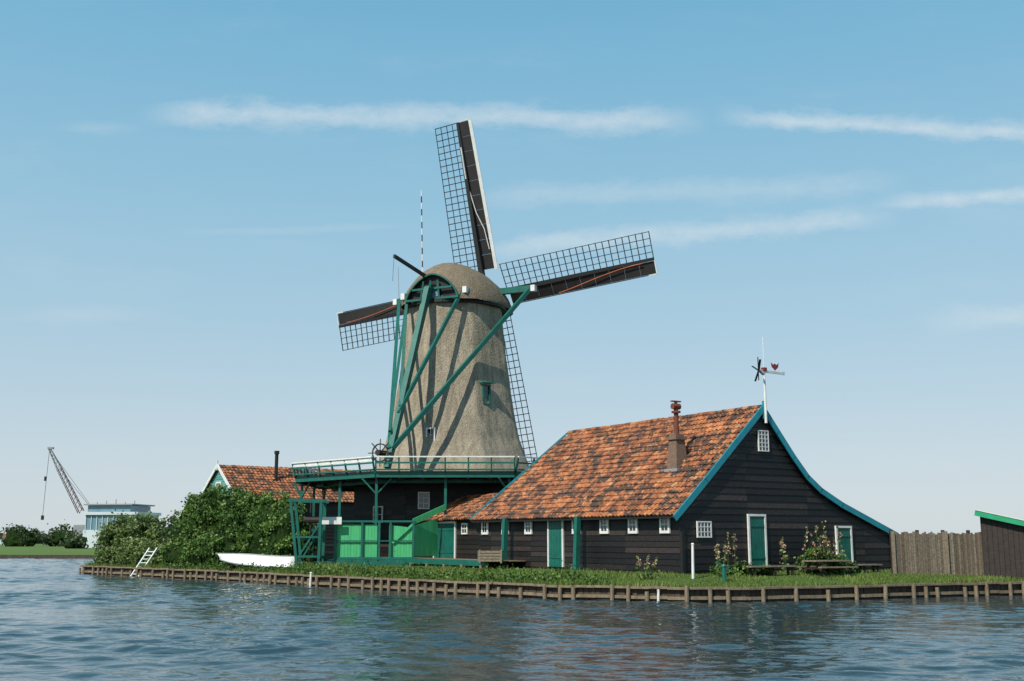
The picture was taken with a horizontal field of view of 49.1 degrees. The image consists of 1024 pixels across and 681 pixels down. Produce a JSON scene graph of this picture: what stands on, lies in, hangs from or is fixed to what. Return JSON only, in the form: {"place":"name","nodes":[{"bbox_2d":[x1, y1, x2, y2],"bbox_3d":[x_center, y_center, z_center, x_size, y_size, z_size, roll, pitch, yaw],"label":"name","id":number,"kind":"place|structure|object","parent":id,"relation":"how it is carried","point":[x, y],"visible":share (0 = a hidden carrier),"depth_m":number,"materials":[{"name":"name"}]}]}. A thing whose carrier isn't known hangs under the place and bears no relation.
{"place":"outdoors","nodes":[
{"label":"outdoors","id":0,"kind":"place"},
{"bbox_2d":[0,555,96,557],"bbox_3d":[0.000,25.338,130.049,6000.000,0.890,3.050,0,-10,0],"label":"bank revetment","id":1,"kind":"object","parent":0,"point":[47,556],"depth_m":129.82,"materials":[{"name":"brown wood"}]},
{"bbox_2d":[83,512,160,547],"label":"cladding","id":2,"kind":"structure","parent":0,"point":[88,534],"depth_m":177.29,"materials":[{"name":"white metal"}]},
{"bbox_2d":[86,505,157,529],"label":"glazing","id":3,"kind":"structure","parent":2,"relation":"on","point":[118,508],"depth_m":177.89,"materials":[{"name":"blue glass"}]},
{"bbox_2d":[84,499,154,505],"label":"roof slab","id":4,"kind":"structure","parent":3,"relation":"on","point":[97,504],"depth_m":179.92,"materials":[{"name":"white concrete"}]},
{"bbox_2d":[0,543,964,554],"bbox_3d":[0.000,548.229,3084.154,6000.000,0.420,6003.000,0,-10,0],"label":"bank ground","id":5,"kind":"structure","parent":0,"point":[39,549],"depth_m":142.85,"materials":[{"name":"green plant"}]},
{"bbox_2d":[0,519,72,543],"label":"distant tree line","id":6,"kind":"object","parent":5,"relation":"on","point":[65,526],"visible":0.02,"depth_m":350.17,"materials":[{"name":"green plant"}]},
{"bbox_2d":[41,447,88,536],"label":"harbour crane","id":7,"kind":"object","parent":5,"relation":"on","point":[79,527],"visible":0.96,"depth_m":203.43,"materials":[{"name":"grey metal"}]},
{"bbox_2d":[0,515,179,548],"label":"bank shrubs","id":8,"kind":"object","parent":5,"relation":"on","point":[19,536],"visible":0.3,"depth_m":210.51,"materials":[{"name":"green plant"}]},
{"bbox_2d":[0,558,1023,680],"bbox_3d":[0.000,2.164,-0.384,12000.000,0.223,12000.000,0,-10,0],"label":"water","id":9,"kind":"structure","parent":0,"point":[62,619],"depth_m":25.88,"materials":[{"name":"blue liquid"}]},
{"bbox_2d":[309,572,311,585],"bbox_3d":[-9.582,11.456,53.320,0.143,0.852,0.139,-4,-11,22],"label":"mooring post","id":10,"kind":"object","parent":9,"relation":"in","point":[310,581],"visible":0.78,"depth_m":53.29,"materials":[{"name":"white paint"}]},
{"bbox_2d":[657,589,659,600],"bbox_3d":[5.217,9.172,39.860,0.122,0.652,0.116,4,-11,-22],"label":"mooring post","id":11,"kind":"object","parent":9,"relation":"in","point":[658,593],"visible":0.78,"depth_m":39.85,"materials":[{"name":"white paint"}]},
{"bbox_2d":[0,0,1023,533],"label":"sky","id":12,"kind":"structure","parent":0,"point":[194,194],"materials":[{"name":"blue"}]},
{"bbox_2d":[79,565,1023,602],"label":"timber quay","id":13,"kind":"structure","parent":0,"point":[710,594],"depth_m":42.91,"materials":[{"name":"brown wood"}]},
{"bbox_2d":[86,561,1023,586],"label":"ground","id":14,"kind":"structure","parent":0,"point":[762,578],"depth_m":43.49,"materials":[{"name":"green plant"}]},
{"bbox_2d":[89,534,171,565],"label":"reed shrub","id":15,"kind":"object","parent":14,"relation":"on","point":[134,551],"visible":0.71,"depth_m":70.38,"materials":[{"name":"green plant"}]},
{"bbox_2d":[91,509,171,556],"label":"willow shrub","id":16,"kind":"object","parent":14,"relation":"on","point":[124,527],"visible":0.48,"depth_m":74.62,"materials":[{"name":"green plant"}]},
{"bbox_2d":[130,548,157,575],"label":"white ladder","id":17,"kind":"object","parent":14,"relation":"on","point":[142,559],"visible":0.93,"depth_m":68.01,"materials":[{"name":"metal"}]},
{"bbox_2d":[157,483,326,568],"bbox_3d":[-16.777,11.218,66.483,6.714,5.666,15.624,10,-14,-44],"label":"hedge","id":18,"kind":"object","parent":14,"relation":"on","point":[210,523],"visible":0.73,"depth_m":64.29,"materials":[{"name":"green plant"}]},
{"bbox_2d":[216,553,302,568],"bbox_3d":[-13.736,11.786,59.899,5.756,0.796,1.560,-6,-12,29],"label":"upturned rowing boat","id":19,"kind":"object","parent":14,"relation":"on","point":[257,559],"visible":0.86,"depth_m":59.24,"materials":[{"name":"white paint"}]},
{"bbox_2d":[201,451,367,556],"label":"cottage","id":20,"kind":"structure","parent":14,"relation":"on","point":[258,479],"depth_m":88.17,"materials":[{"name":"orange tile"}]},
{"bbox_2d":[288,498,328,566],"bbox_3d":[-10.700,10.128,58.785,1.904,3.589,1.460,0,-10,0],"label":"timber hoist frame","id":21,"kind":"object","parent":14,"relation":"on","point":[310,519],"visible":0.86,"depth_m":58.37,"materials":[{"name":"teal paint"}]},
{"bbox_2d":[317,504,446,565],"bbox_3d":[-6.891,10.426,60.090,6.717,3.240,2.825,0,-10,0],"label":"shed","id":22,"kind":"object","parent":14,"relation":"on","point":[422,538],"visible":0.91,"depth_m":59.04,"materials":[{"name":"paint"}]},
{"bbox_2d":[162,551,617,583],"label":"bank weeds","id":23,"kind":"object","parent":14,"relation":"on","point":[484,576],"visible":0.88,"depth_m":48.06,"materials":[{"name":"green plant"}]},
{"bbox_2d":[306,557,525,568],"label":"green boardwalk","id":24,"kind":"structure","parent":14,"relation":"on","point":[462,563],"depth_m":55.48,"materials":[{"name":"teal paint"}]},
{"bbox_2d":[478,550,502,562],"bbox_3d":[-1.000,10.072,52.244,1.206,0.600,0.610,-2,-10,11],"label":"wooden crate","id":25,"kind":"object","parent":24,"relation":"on","point":[487,556],"visible":1,"depth_m":51.97,"materials":[{"name":"beige wood"}]},
{"bbox_2d":[411,493,497,565],"bbox_3d":[-2.567,10.367,61.333,3.902,3.929,8.093,6,-12,-32],"label":"annex","id":26,"kind":"object","parent":14,"relation":"on","point":[458,533],"visible":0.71,"depth_m":59.39,"materials":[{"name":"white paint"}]},
{"bbox_2d":[434,523,453,557],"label":"doors","id":27,"kind":"structure","parent":26,"relation":"in","point":[445,531],"depth_m":59.93,"materials":[{"name":"teal paint"}]},
{"bbox_2d":[291,118,657,561],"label":"dutch windmill","id":28,"kind":"object","parent":14,"relation":"on","point":[452,435],"visible":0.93,"depth_m":67.52,"materials":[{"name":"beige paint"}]},
{"bbox_2d":[373,492,429,522],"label":"base window frames","id":29,"kind":"structure","parent":28,"relation":"in","point":[381,514],"depth_m":63.52,"materials":[{"name":"white paint"}]},
{"bbox_2d":[374,493,428,519],"bbox_3d":[-5.128,9.522,63.899,6.546,1.650,1.067,-3,-11,18],"label":"base window glass","id":30,"kind":"structure","parent":28,"relation":"in","point":[422,496],"depth_m":63.50,"materials":[{"name":"grey glass"}]},
{"bbox_2d":[426,427,435,440],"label":"tower small window frame","id":31,"kind":"structure","parent":28,"relation":"in","point":[434,429],"depth_m":65.97,"materials":[{"name":"white paint"}]},
{"bbox_2d":[405,273,458,302],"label":"window frame","id":32,"kind":"structure","parent":28,"relation":"in","point":[438,287],"depth_m":68.81,"materials":[{"name":"teal paint"}]},
{"bbox_2d":[428,386,488,435],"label":"tower window glass","id":33,"kind":"structure","parent":28,"relation":"in","point":[486,388],"depth_m":67.37,"materials":[{"name":"black glass"}]},
{"bbox_2d":[480,382,493,404],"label":"tower window frames","id":34,"kind":"structure","parent":28,"relation":"in","point":[484,383],"depth_m":67.30,"materials":[{"name":"teal paint"}]},
{"bbox_2d":[635,556,659,578],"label":"hollyhock","id":35,"kind":"object","parent":14,"relation":"on","point":[649,570],"visible":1,"depth_m":42.48,"materials":[{"name":"green plant"}]},
{"bbox_2d":[469,337,897,573],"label":"tarred wooden barn","id":36,"kind":"structure","parent":14,"relation":"on","point":[668,491],"depth_m":48.26,"materials":[{"name":"black wood"}]},
{"bbox_2d":[483,431,767,535],"bbox_3d":[4.685,6.914,52.179,4.955,4.435,15.135,6,-12,-32],"label":"window glass","id":37,"kind":"structure","parent":36,"relation":"in","point":[603,528],"depth_m":47.26,"materials":[{"name":"grey glass"}]},
{"bbox_2d":[481,430,853,566],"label":"window frames","id":38,"kind":"structure","parent":36,"relation":"in","point":[748,515],"depth_m":47.38,"materials":[{"name":"white paint"}]},
{"bbox_2d":[549,516,851,567],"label":"doors","id":39,"kind":"structure","parent":36,"relation":"in","point":[757,533],"depth_m":49.16,"materials":[{"name":"teal paint"}]},
{"bbox_2d":[691,543,694,578],"bbox_3d":[6.867,8.418,42.482,0.133,1.451,0.127,4,-11,-22],"label":"marker post","id":40,"kind":"object","parent":14,"relation":"on","point":[692,555],"visible":0.78,"depth_m":42.48,"materials":[{"name":"white paint"}]},
{"bbox_2d":[709,544,726,577],"bbox_3d":[7.959,8.443,43.071,0.609,1.393,0.972,-5,-11,24],"label":"hollyhock","id":41,"kind":"object","parent":14,"relation":"on","point":[717,552],"visible":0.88,"depth_m":42.86,"materials":[{"name":"green plant"}]},
{"bbox_2d":[715,562,732,581],"bbox_3d":[7.913,8.633,41.730,0.623,0.763,0.210,-3,-11,17],"label":"garden pump","id":42,"kind":"object","parent":14,"relation":"on","point":[724,569],"visible":0.93,"depth_m":41.68,"materials":[{"name":"teal paint"}]},
{"bbox_2d":[721,531,743,575],"bbox_3d":[8.559,8.380,43.848,0.724,1.805,1.140,7,-12,-33],"label":"hollyhock","id":43,"kind":"object","parent":14,"relation":"on","point":[734,549],"visible":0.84,"depth_m":43.71,"materials":[{"name":"green plant"}]},
{"bbox_2d":[709,560,781,575],"bbox_3d":[9.183,9.088,43.997,2.909,0.949,1.480,0,-10,0],"label":"bush","id":44,"kind":"object","parent":14,"relation":"on","point":[761,571],"visible":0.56,"depth_m":43.89,"materials":[{"name":"green plant"}]},
{"bbox_2d":[744,565,797,576],"bbox_3d":[10.200,9.083,43.990,2.400,0.465,0.430,5,-11,-28],"label":"garden bench","id":45,"kind":"object","parent":14,"relation":"on","point":[773,568],"visible":0.78,"depth_m":43.94,"materials":[{"name":"brown wood"}]},
{"bbox_2d":[779,527,808,573],"bbox_3d":[11.457,8.566,45.443,1.272,2.013,0.864,-3,-10,17],"label":"hollyhock","id":46,"kind":"object","parent":14,"relation":"on","point":[787,557],"visible":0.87,"depth_m":45.25,"materials":[{"name":"green plant"}]},
{"bbox_2d":[792,542,861,574],"bbox_3d":[12.966,9.090,45.904,2.829,1.628,2.036,0,-10,0],"label":"flower bush","id":47,"kind":"object","parent":14,"relation":"on","point":[811,554],"visible":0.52,"depth_m":45.68,"materials":[{"name":"green plant"}]},
{"bbox_2d":[798,560,856,576],"bbox_3d":[12.600,9.125,44.795,1.900,0.666,1.400,5,-11,-28],"label":"picnic table","id":48,"kind":"object","parent":14,"relation":"on","point":[820,568],"visible":0.88,"depth_m":44.53,"materials":[{"name":"brown wood"}]},
{"bbox_2d":[810,521,848,574],"bbox_3d":[12.917,8.460,45.512,1.584,2.271,1.275,-3,-10,16],"label":"hollyhock","id":49,"kind":"object","parent":14,"relation":"on","point":[824,537],"visible":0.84,"depth_m":45.36,"materials":[{"name":"green plant"}]},
{"bbox_2d":[823,537,840,573],"bbox_3d":[13.105,8.859,45.950,1.076,1.612,0.810,0,-10,0],"label":"hollyhock","id":50,"kind":"object","parent":14,"relation":"on","point":[827,547],"visible":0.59,"depth_m":45.84,"materials":[{"name":"green plant"}]},
{"bbox_2d":[858,564,882,572],"bbox_3d":[14.600,9.555,46.648,1.900,0.465,0.430,5,-11,-28],"label":"garden bench","id":51,"kind":"object","parent":14,"relation":"on","point":[873,566],"visible":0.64,"depth_m":46.75,"materials":[{"name":"grey wood"}]},
{"bbox_2d":[889,530,994,574],"bbox_3d":[18.123,8.950,46.891,5.092,2.000,0.312,3,-10,-14],"label":"wooden fence","id":52,"kind":"object","parent":14,"relation":"on","point":[947,553],"visible":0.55,"depth_m":46.74,"materials":[{"name":"brown wood"}]},
{"bbox_2d":[974,509,1023,577],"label":"garden shed","id":53,"kind":"structure","parent":14,"relation":"on","point":[1006,541],"depth_m":46.64,"materials":[{"name":"brown wood"}]}
]}

